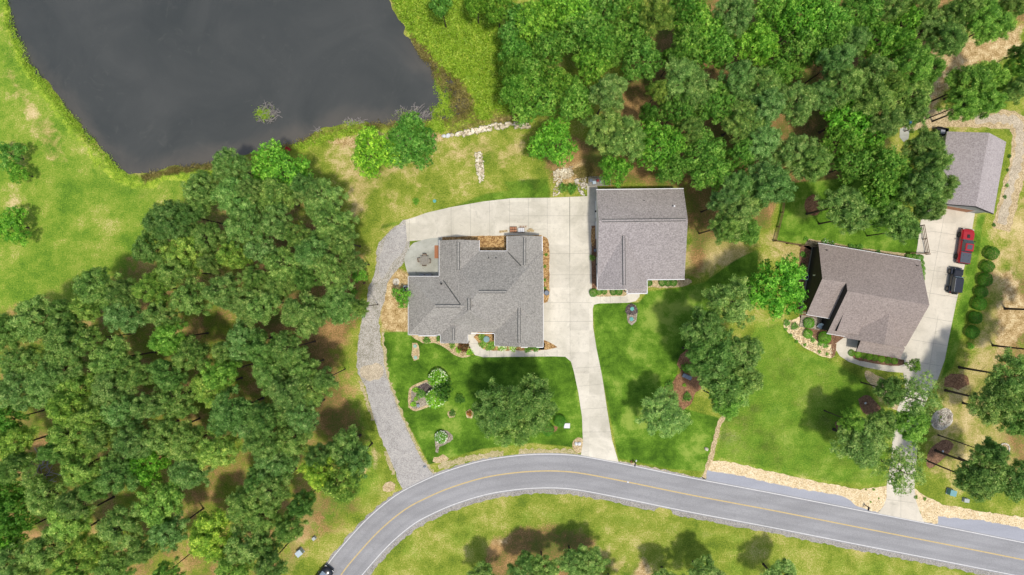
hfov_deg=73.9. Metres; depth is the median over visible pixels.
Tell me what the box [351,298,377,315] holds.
pine tree
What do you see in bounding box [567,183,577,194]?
shrub
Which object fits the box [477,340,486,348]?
shrub
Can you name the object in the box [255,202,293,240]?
pine tree
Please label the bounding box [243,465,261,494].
pine tree
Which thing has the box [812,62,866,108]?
pine tree
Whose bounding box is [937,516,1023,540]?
paved shoulder
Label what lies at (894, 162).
broadleaf tree
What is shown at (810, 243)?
planting bed
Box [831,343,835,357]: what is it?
planting bed
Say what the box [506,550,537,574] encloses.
pine tree
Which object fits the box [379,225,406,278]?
gravel track
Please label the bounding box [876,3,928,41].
broadleaf tree
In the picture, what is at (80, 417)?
pine tree
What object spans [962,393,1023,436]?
pine tree
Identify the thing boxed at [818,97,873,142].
broadleaf tree
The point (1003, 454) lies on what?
pine tree
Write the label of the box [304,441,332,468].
pine tree
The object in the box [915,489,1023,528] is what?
river rock bed
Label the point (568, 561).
pine tree
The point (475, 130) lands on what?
shore rocks
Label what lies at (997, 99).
pine tree
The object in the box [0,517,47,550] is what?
broadleaf tree
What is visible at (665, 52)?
broadleaf tree
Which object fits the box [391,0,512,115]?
bank weeds
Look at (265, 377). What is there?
pine tree
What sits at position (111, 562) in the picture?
pine tree
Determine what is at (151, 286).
pine tree
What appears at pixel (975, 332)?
round bush
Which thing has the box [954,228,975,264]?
pickup truck
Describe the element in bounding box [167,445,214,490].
pine tree
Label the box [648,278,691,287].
planting bed
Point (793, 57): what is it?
broadleaf tree
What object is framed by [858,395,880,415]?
planting bed
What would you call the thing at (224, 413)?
tree
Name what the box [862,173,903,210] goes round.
broadleaf tree
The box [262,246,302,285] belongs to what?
pine tree
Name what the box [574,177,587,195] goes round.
bank rocks
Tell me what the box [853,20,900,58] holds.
broadleaf tree
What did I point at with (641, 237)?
house
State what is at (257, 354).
pine tree
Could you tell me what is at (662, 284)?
round bush
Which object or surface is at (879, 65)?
pine tree
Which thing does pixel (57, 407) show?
pine tree
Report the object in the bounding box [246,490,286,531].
pine tree
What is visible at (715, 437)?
sand strip
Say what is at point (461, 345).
shrub
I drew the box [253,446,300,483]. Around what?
pine tree
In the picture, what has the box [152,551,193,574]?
pine tree
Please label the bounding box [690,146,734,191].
broadleaf tree
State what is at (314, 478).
pine tree
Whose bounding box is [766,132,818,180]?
pine tree
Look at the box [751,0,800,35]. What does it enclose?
broadleaf tree
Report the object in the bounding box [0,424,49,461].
pine tree
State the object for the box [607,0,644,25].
broadleaf tree
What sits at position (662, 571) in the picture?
pine tree
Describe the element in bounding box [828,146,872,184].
broadleaf tree
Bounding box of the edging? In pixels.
[408,380,436,410]
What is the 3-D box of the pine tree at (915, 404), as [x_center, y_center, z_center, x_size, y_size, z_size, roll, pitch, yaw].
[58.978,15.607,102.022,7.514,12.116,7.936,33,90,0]
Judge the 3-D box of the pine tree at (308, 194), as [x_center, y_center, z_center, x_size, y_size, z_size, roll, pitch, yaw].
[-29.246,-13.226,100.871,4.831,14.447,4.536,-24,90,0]
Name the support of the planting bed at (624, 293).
on the ground at (80, 202)
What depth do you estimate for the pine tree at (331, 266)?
94.75 m
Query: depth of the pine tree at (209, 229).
96.06 m
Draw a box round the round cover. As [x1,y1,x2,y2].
[484,336,489,341]
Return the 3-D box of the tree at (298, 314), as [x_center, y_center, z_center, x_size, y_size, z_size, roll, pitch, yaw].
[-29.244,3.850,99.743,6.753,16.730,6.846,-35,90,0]
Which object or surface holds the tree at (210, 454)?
on the ground at (80, 202)
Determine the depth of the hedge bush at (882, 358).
107.66 m
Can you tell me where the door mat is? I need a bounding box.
[434,245,438,257]
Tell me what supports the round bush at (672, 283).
on the planting bed at (680, 283)
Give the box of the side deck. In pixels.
[588,177,610,185]
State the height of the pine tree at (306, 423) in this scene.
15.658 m
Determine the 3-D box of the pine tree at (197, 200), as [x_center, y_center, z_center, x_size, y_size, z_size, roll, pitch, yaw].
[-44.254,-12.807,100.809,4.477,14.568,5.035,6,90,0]
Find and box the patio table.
[420,256,428,263]
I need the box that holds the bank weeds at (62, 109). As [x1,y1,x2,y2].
[1,0,141,180]
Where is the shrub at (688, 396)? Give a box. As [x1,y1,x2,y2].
[682,391,691,401]
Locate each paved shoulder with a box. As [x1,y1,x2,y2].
[706,470,878,512]
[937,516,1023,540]
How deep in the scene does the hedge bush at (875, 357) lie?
107.66 m
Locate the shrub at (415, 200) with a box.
[412,198,419,204]
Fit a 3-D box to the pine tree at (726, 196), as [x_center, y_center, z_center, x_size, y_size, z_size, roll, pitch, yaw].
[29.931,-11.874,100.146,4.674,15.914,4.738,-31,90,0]
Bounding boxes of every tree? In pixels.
[0,141,27,171]
[0,205,31,247]
[0,312,28,351]
[0,343,73,384]
[0,368,39,412]
[0,402,45,432]
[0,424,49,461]
[0,452,41,485]
[0,473,48,506]
[0,487,59,538]
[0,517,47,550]
[0,537,47,574]
[6,161,33,183]
[6,293,63,343]
[6,549,68,574]
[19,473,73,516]
[19,520,99,570]
[23,370,88,409]
[28,447,59,496]
[36,351,89,390]
[36,440,79,464]
[42,298,93,330]
[42,320,123,366]
[44,388,90,426]
[44,496,114,542]
[45,419,85,456]
[50,546,106,574]
[53,482,110,519]
[54,371,95,410]
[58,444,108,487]
[64,399,104,432]
[67,296,111,322]
[70,530,109,570]
[71,266,132,309]
[72,324,135,350]
[77,464,142,501]
[80,418,147,452]
[85,334,155,375]
[88,368,155,407]
[90,540,147,574]
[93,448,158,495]
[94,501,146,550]
[99,390,143,428]
[101,277,161,308]
[102,295,146,334]
[110,420,179,459]
[115,351,174,388]
[124,523,179,564]
[125,447,170,487]
[130,228,185,263]
[130,385,191,418]
[131,268,177,305]
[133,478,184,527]
[140,199,192,240]
[141,414,200,454]
[142,299,202,326]
[144,358,208,391]
[146,319,208,356]
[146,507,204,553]
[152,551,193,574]
[154,382,199,419]
[155,252,213,290]
[159,231,203,277]
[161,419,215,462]
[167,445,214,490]
[168,276,212,315]
[171,201,222,232]
[171,334,211,370]
[180,169,217,205]
[183,182,216,215]
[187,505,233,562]
[189,366,242,408]
[190,222,238,253]
[195,252,243,275]
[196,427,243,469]
[200,358,253,390]
[201,272,241,310]
[205,384,264,436]
[208,173,262,220]
[209,341,235,365]
[210,146,252,182]
[213,550,255,574]
[215,240,253,269]
[222,204,268,248]
[222,318,272,365]
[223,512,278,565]
[224,485,267,523]
[228,284,273,328]
[233,415,268,440]
[234,178,261,204]
[240,263,269,289]
[241,424,288,459]
[242,332,277,367]
[243,232,279,264]
[243,287,283,324]
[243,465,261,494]
[246,467,296,511]
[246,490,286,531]
[247,399,287,439]
[250,528,283,558]
[251,138,313,207]
[251,359,291,397]
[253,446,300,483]
[253,543,288,574]
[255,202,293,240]
[257,177,299,216]
[258,270,296,300]
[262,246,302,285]
[267,372,311,419]
[268,328,315,364]
[272,509,308,543]
[274,422,317,456]
[279,397,324,434]
[280,291,326,340]
[283,221,311,246]
[287,488,315,518]
[288,353,323,378]
[289,172,327,197]
[292,177,323,207]
[292,369,339,408]
[293,229,336,271]
[293,268,321,292]
[296,456,338,492]
[303,177,348,217]
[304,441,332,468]
[308,252,351,289]
[310,204,359,245]
[311,366,345,388]
[319,280,366,325]
[320,461,360,504]
[324,226,360,257]
[326,424,367,467]
[334,441,372,481]
[340,250,369,272]
[350,124,401,179]
[351,268,367,282]
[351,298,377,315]
[383,110,437,170]
[391,288,413,307]
[428,0,452,27]
[464,0,488,24]
[466,560,493,574]
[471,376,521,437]
[485,0,515,26]
[494,416,537,447]
[497,2,542,42]
[497,30,532,63]
[498,73,530,107]
[499,54,523,82]
[503,373,559,434]
[504,44,546,87]
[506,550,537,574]
[509,68,561,126]
[512,0,552,45]
[526,116,579,166]
[528,25,571,68]
[529,551,559,574]
[534,0,570,41]
[539,65,574,103]
[548,0,596,37]
[554,545,587,574]
[555,5,600,54]
[557,74,600,122]
[571,46,612,85]
[573,543,610,574]
[576,20,616,69]
[580,106,622,155]
[589,0,626,26]
[589,71,629,113]
[598,155,633,187]
[604,114,646,162]
[606,28,632,68]
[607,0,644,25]
[611,7,656,61]
[620,36,665,81]
[634,385,692,438]
[636,118,686,171]
[638,0,676,37]
[639,102,659,127]
[644,78,668,104]
[651,566,684,574]
[654,148,692,184]
[656,93,695,130]
[660,45,683,76]
[661,53,708,102]
[665,0,700,30]
[669,21,707,64]
[672,0,734,62]
[677,115,703,143]
[678,303,728,346]
[679,70,719,110]
[682,336,722,376]
[683,125,727,174]
[686,357,737,390]
[687,553,725,574]
[689,326,742,371]
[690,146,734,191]
[693,81,736,126]
[694,18,738,69]
[697,369,752,416]
[698,212,740,245]
[700,186,740,213]
[701,273,757,329]
[703,390,743,421]
[709,194,759,240]
[711,0,756,38]
[716,58,758,100]
[718,169,757,202]
[721,98,767,145]
[724,137,755,171]
[728,334,763,374]
[729,215,761,246]
[731,18,779,67]
[733,361,764,395]
[736,121,781,162]
[738,183,765,218]
[744,157,786,200]
[744,252,808,320]
[747,66,782,103]
[747,160,797,207]
[748,86,785,125]
[749,31,779,61]
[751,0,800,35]
[756,55,792,85]
[760,556,796,574]
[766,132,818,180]
[773,0,827,51]
[774,20,835,79]
[778,80,821,127]
[790,143,834,183]
[798,0,854,47]
[801,21,851,66]
[802,42,857,85]
[805,185,866,228]
[811,76,840,111]
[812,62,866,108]
[818,26,873,66]
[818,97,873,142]
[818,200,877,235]
[819,121,865,159]
[823,406,864,432]
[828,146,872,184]
[829,417,888,469]
[835,118,888,150]
[840,0,885,34]
[843,77,897,124]
[850,141,913,192]
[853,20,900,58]
[857,53,897,93]
[859,197,903,231]
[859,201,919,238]
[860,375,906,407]
[861,407,897,441]
[862,103,905,137]
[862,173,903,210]
[866,165,915,199]
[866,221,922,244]
[870,441,928,496]
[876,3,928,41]
[878,0,911,24]
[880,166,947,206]
[881,26,919,60]
[881,371,943,423]
[882,71,909,96]
[888,405,931,446]
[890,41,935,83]
[890,75,933,117]
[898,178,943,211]
[899,101,929,133]
[900,124,946,167]
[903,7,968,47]
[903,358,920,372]
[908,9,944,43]
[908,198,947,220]
[909,0,940,22]
[910,55,946,82]
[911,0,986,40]
[913,87,981,123]
[913,148,954,176]
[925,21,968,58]
[926,459,999,502]
[930,61,992,102]
[931,81,1010,121]
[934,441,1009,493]
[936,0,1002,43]
[937,434,1011,465]
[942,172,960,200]
[943,4,1017,51]
[943,59,1011,99]
[944,371,1023,427]
[958,347,1023,396]
[958,457,1023,503]
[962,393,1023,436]
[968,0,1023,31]
[992,339,1023,350]
[994,54,1023,79]
[998,41,1023,61]
[998,76,1023,105]
[1003,307,1023,309]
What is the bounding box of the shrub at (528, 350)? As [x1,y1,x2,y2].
[524,347,533,352]
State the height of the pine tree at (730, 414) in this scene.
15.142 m
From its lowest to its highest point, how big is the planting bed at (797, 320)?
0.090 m
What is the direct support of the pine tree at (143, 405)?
on the ground at (80, 202)
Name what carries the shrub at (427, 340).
on the planting bed at (444, 345)
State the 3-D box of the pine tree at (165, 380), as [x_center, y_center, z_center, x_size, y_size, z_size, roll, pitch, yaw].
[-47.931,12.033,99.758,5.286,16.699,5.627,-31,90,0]
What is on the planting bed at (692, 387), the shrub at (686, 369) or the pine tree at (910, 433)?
the shrub at (686, 369)
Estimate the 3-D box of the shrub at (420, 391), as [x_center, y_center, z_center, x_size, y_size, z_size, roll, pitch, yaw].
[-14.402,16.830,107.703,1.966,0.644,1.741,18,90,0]
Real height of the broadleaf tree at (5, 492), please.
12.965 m
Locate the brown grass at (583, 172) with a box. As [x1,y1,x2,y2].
[440,108,598,184]
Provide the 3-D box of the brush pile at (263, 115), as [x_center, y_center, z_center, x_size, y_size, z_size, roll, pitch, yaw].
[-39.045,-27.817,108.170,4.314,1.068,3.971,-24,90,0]
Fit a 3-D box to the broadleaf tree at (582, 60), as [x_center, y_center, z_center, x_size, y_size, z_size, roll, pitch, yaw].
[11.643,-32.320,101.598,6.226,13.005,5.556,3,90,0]
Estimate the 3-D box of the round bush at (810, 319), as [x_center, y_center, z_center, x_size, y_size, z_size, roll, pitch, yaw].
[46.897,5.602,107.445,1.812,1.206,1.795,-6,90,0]
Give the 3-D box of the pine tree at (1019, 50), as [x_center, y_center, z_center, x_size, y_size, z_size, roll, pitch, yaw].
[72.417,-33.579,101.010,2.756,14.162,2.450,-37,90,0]
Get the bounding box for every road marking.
[327,454,1023,564]
[341,470,1023,574]
[362,487,1012,574]
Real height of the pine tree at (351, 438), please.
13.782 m
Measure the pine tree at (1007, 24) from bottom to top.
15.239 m
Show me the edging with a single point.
(409, 397)
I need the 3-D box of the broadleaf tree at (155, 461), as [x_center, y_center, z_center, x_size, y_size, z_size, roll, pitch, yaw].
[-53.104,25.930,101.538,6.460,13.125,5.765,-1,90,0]
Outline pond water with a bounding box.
[7,0,468,173]
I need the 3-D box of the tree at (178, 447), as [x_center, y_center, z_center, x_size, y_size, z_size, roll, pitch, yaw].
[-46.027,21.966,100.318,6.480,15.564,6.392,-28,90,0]
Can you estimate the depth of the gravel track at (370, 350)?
107.98 m
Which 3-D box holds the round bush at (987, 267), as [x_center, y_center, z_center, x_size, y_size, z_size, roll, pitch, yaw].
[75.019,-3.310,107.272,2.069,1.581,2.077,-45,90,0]
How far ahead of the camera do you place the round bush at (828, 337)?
107.04 m
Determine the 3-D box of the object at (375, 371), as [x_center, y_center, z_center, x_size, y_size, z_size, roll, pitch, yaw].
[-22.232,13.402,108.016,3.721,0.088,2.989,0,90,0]
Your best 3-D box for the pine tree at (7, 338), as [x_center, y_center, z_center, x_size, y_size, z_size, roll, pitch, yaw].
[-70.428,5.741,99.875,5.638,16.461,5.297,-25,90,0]
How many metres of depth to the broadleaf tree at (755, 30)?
96.60 m
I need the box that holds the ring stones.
[931,408,952,429]
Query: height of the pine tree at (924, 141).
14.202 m
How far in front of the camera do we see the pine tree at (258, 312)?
94.16 m
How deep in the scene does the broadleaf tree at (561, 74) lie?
97.27 m
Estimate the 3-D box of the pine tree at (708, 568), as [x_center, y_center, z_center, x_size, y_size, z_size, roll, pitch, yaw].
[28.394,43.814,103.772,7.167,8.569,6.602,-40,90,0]
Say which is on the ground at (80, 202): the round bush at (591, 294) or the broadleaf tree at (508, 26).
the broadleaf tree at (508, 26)
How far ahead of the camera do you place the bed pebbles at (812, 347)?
107.90 m
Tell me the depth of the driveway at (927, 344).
107.95 m
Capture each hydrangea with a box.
[425,388,444,408]
[427,368,447,388]
[434,430,447,444]
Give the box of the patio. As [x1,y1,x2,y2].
[405,238,441,275]
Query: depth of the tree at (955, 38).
94.61 m
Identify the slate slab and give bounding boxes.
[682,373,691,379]
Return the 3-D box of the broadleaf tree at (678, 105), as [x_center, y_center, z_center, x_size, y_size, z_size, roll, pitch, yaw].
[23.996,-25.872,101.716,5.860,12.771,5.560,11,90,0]
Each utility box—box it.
[295,547,304,556]
[945,488,956,496]
[962,497,969,502]
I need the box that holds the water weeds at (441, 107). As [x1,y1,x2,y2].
[426,67,455,120]
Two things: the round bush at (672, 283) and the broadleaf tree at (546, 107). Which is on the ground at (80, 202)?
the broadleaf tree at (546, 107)
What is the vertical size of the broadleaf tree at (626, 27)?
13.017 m
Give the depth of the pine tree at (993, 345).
104.88 m
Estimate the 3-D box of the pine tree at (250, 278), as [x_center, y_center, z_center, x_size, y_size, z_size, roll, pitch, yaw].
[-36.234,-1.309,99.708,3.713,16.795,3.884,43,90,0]
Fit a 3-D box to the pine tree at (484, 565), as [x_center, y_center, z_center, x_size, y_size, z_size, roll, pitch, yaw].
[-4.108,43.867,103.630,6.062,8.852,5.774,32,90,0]
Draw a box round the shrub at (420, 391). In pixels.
[416,389,425,398]
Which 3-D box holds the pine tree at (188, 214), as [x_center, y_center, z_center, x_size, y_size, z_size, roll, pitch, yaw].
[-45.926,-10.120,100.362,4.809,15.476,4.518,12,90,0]
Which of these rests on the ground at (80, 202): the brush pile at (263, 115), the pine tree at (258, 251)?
the pine tree at (258, 251)
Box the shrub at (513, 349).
[508,346,516,351]
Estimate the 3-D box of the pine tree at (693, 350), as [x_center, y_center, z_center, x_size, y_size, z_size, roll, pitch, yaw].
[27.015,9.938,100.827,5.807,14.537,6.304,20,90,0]
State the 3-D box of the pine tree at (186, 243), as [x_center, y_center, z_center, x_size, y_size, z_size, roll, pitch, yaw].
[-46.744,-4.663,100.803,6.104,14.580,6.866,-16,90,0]
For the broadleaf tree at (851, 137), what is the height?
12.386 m
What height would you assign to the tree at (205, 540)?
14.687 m
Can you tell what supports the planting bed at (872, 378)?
on the ground at (80, 202)
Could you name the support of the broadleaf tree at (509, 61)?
on the ground at (80, 202)
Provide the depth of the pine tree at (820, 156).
94.13 m
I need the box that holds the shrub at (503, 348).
[498,346,506,350]
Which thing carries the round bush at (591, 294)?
on the planting bed at (624, 293)
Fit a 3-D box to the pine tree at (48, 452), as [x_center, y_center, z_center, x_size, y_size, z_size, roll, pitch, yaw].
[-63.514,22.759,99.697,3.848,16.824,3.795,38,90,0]
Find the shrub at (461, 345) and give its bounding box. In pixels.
[457,341,470,353]
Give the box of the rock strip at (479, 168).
[474,151,484,182]
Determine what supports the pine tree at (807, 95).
on the ground at (80, 202)
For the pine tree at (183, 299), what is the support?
on the ground at (80, 202)
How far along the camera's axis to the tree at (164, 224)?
93.64 m
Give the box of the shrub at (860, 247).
[856,243,863,249]
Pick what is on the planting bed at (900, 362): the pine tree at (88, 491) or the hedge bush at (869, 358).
the hedge bush at (869, 358)
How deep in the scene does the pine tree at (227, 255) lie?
94.89 m
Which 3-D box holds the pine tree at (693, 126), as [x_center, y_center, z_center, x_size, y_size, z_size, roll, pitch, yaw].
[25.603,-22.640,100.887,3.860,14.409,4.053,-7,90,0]
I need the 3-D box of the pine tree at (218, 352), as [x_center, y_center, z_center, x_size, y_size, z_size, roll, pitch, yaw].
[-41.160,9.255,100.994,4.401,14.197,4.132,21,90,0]
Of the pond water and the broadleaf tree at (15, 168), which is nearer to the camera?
the broadleaf tree at (15, 168)
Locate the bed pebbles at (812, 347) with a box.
[786,320,833,356]
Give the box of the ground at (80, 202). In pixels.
[0,0,1023,574]
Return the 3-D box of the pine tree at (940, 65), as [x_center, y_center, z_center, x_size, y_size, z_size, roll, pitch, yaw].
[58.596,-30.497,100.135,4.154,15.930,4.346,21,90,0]
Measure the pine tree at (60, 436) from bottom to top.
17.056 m
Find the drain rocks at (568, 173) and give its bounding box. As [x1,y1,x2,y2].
[552,166,573,196]
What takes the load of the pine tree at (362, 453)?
on the ground at (80, 202)
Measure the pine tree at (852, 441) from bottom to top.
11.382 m
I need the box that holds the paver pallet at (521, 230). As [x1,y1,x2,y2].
[518,228,524,232]
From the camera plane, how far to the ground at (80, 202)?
108.00 m
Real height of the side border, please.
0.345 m
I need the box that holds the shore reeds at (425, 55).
[408,33,475,121]
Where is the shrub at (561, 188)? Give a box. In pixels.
[558,182,567,192]
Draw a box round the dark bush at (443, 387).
[434,376,452,400]
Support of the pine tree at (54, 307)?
on the ground at (80, 202)
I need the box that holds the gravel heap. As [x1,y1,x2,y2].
[393,278,399,284]
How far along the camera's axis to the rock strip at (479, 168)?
107.87 m
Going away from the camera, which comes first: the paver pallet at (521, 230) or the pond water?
the paver pallet at (521, 230)
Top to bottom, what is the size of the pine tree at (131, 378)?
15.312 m
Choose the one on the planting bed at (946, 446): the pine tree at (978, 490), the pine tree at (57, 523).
the pine tree at (978, 490)
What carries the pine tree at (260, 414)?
on the ground at (80, 202)
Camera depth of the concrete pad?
107.97 m
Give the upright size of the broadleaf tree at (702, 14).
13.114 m
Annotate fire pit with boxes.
[1000,443,1009,451]
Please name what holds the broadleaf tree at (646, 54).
on the ground at (80, 202)
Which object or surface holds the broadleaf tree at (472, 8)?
on the ground at (80, 202)
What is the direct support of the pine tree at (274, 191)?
on the ground at (80, 202)
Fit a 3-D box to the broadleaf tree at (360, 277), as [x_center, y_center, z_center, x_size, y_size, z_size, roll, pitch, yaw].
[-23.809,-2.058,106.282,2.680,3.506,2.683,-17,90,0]
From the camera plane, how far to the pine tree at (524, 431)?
98.03 m
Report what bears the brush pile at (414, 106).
in the pond water
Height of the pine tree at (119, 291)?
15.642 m
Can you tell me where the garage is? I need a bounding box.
[941,131,1005,214]
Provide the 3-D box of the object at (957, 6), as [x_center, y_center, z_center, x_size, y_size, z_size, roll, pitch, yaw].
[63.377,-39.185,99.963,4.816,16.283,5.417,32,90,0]
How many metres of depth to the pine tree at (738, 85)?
95.76 m
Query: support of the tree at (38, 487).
on the ground at (80, 202)
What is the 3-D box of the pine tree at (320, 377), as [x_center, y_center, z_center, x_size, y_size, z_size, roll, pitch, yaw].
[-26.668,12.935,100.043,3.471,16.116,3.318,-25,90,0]
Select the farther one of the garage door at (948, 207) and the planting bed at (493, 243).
the planting bed at (493, 243)
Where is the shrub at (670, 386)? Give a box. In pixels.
[665,381,673,390]
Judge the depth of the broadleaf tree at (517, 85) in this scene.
96.39 m
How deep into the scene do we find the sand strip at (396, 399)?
107.99 m
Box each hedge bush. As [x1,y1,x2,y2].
[848,349,854,355]
[866,354,872,359]
[872,354,878,360]
[878,356,884,362]
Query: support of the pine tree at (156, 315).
on the ground at (80, 202)
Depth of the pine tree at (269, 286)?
95.81 m
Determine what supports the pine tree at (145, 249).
on the ground at (80, 202)
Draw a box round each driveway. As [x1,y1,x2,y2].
[406,185,639,461]
[836,209,974,521]
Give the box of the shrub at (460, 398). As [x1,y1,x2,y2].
[455,394,465,402]
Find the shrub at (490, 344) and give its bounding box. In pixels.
[486,341,493,349]
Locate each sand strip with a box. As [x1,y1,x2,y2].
[359,381,394,474]
[381,332,435,473]
[438,448,577,468]
[620,461,693,476]
[702,416,724,478]
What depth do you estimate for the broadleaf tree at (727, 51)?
96.58 m
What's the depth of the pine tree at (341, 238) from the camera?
94.92 m
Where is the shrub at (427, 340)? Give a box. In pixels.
[422,336,430,343]
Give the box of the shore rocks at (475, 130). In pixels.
[450,121,530,137]
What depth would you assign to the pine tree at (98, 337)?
96.16 m
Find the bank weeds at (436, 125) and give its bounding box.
[293,102,493,150]
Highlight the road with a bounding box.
[326,453,1023,574]
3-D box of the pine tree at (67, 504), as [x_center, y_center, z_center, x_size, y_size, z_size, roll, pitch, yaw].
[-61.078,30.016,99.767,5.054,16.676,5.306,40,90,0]
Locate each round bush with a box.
[543,423,554,435]
[554,415,565,426]
[589,289,597,296]
[658,280,666,286]
[669,280,677,286]
[803,317,814,328]
[803,329,812,338]
[818,331,831,343]
[965,325,979,338]
[968,311,981,323]
[971,297,986,310]
[974,286,988,297]
[977,273,993,286]
[980,260,994,273]
[984,246,999,260]
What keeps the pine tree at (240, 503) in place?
on the ground at (80, 202)
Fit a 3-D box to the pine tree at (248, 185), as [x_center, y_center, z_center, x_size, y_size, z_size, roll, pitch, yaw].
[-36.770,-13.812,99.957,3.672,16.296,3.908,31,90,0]
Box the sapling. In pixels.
[967,343,974,349]
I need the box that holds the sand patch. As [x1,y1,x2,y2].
[433,454,448,462]
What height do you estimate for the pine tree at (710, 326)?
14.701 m
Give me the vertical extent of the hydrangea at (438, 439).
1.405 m
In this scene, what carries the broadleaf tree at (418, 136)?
on the ground at (80, 202)
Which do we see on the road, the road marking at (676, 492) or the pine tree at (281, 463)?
the road marking at (676, 492)
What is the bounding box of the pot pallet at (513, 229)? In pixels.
[510,226,516,232]
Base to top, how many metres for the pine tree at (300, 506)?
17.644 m
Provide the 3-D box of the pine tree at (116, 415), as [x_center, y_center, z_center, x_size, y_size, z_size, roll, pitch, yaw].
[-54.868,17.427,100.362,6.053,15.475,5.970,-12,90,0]
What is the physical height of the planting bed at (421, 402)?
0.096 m
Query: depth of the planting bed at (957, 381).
107.97 m
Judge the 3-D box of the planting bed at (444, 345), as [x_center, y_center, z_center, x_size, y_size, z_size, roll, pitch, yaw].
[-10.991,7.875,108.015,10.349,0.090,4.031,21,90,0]
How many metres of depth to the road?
107.98 m
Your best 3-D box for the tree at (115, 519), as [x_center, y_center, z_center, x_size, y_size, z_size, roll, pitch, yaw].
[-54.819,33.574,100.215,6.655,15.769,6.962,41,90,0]
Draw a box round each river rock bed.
[708,460,886,511]
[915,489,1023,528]
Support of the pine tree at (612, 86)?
on the ground at (80, 202)
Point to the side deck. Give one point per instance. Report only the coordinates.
(591, 183)
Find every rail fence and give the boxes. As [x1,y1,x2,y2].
[773,240,817,246]
[774,191,785,241]
[920,225,929,252]
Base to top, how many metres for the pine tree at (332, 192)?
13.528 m
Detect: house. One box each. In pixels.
[408,236,543,347]
[595,188,687,293]
[799,243,928,358]
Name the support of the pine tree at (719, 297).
on the ground at (80, 202)
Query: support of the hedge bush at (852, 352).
on the ground at (80, 202)
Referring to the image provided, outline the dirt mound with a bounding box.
[383,481,394,491]
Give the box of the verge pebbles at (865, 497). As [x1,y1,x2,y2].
[710,461,1022,526]
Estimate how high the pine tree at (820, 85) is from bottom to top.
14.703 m
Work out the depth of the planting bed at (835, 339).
107.96 m
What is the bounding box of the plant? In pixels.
[791,322,798,329]
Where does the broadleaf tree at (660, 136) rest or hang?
on the ground at (80, 202)
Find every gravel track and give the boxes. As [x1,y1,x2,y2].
[356,220,432,488]
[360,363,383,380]
[366,377,431,487]
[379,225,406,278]
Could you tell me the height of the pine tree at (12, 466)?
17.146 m
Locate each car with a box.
[317,565,333,574]
[945,267,963,294]
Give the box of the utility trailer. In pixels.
[935,126,948,136]
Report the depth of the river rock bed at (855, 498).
107.97 m
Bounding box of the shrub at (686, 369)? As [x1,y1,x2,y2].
[681,362,689,372]
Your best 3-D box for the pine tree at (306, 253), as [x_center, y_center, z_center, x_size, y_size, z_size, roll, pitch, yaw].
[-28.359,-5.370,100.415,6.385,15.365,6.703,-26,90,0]
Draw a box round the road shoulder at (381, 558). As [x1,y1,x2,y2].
[325,454,1003,574]
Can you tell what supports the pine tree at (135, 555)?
on the ground at (80, 202)
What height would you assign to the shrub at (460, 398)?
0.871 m
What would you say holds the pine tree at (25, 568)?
on the ground at (80, 202)
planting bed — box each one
[410,382,434,408]
[411,335,469,357]
[411,343,419,360]
[418,383,430,393]
[435,430,452,452]
[442,235,541,250]
[474,332,544,350]
[537,340,556,349]
[543,236,549,302]
[544,426,557,431]
[572,437,582,452]
[591,226,595,288]
[591,227,594,245]
[591,288,626,296]
[625,303,637,314]
[627,305,636,324]
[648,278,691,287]
[660,344,703,409]
[783,316,835,357]
[798,246,810,317]
[801,310,843,343]
[804,194,819,215]
[804,239,914,258]
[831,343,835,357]
[851,351,903,365]
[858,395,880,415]
[864,371,899,409]
[926,440,953,468]
[931,408,952,429]
[944,374,968,389]
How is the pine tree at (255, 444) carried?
on the ground at (80, 202)
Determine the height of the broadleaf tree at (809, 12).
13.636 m
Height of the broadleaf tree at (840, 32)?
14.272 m
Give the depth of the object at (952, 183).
95.38 m
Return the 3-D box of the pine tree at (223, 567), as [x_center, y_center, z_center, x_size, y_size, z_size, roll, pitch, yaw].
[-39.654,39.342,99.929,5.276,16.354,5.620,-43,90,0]
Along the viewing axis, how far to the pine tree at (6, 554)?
95.79 m
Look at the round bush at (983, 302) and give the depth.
106.86 m
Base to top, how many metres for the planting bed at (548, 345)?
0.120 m
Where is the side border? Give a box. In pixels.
[800,249,811,308]
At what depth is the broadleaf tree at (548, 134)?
99.23 m
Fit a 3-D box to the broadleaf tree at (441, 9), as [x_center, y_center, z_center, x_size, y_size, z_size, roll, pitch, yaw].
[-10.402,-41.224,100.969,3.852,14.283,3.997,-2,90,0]
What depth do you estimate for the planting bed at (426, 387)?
107.96 m
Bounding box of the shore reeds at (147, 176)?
[140,116,453,182]
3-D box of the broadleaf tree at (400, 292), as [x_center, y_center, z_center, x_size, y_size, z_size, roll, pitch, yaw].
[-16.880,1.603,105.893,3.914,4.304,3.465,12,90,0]
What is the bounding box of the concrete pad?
[899,126,909,141]
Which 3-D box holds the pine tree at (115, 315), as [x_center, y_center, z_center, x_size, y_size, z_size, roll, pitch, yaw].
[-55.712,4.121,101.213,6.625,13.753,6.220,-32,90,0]
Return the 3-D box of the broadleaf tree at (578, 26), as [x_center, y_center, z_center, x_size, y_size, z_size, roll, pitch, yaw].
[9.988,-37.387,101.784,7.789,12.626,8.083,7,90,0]
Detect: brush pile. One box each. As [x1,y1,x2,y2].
[251,101,280,124]
[344,117,366,125]
[391,104,433,119]
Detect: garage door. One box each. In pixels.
[595,221,596,238]
[945,206,973,211]
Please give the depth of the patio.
107.94 m

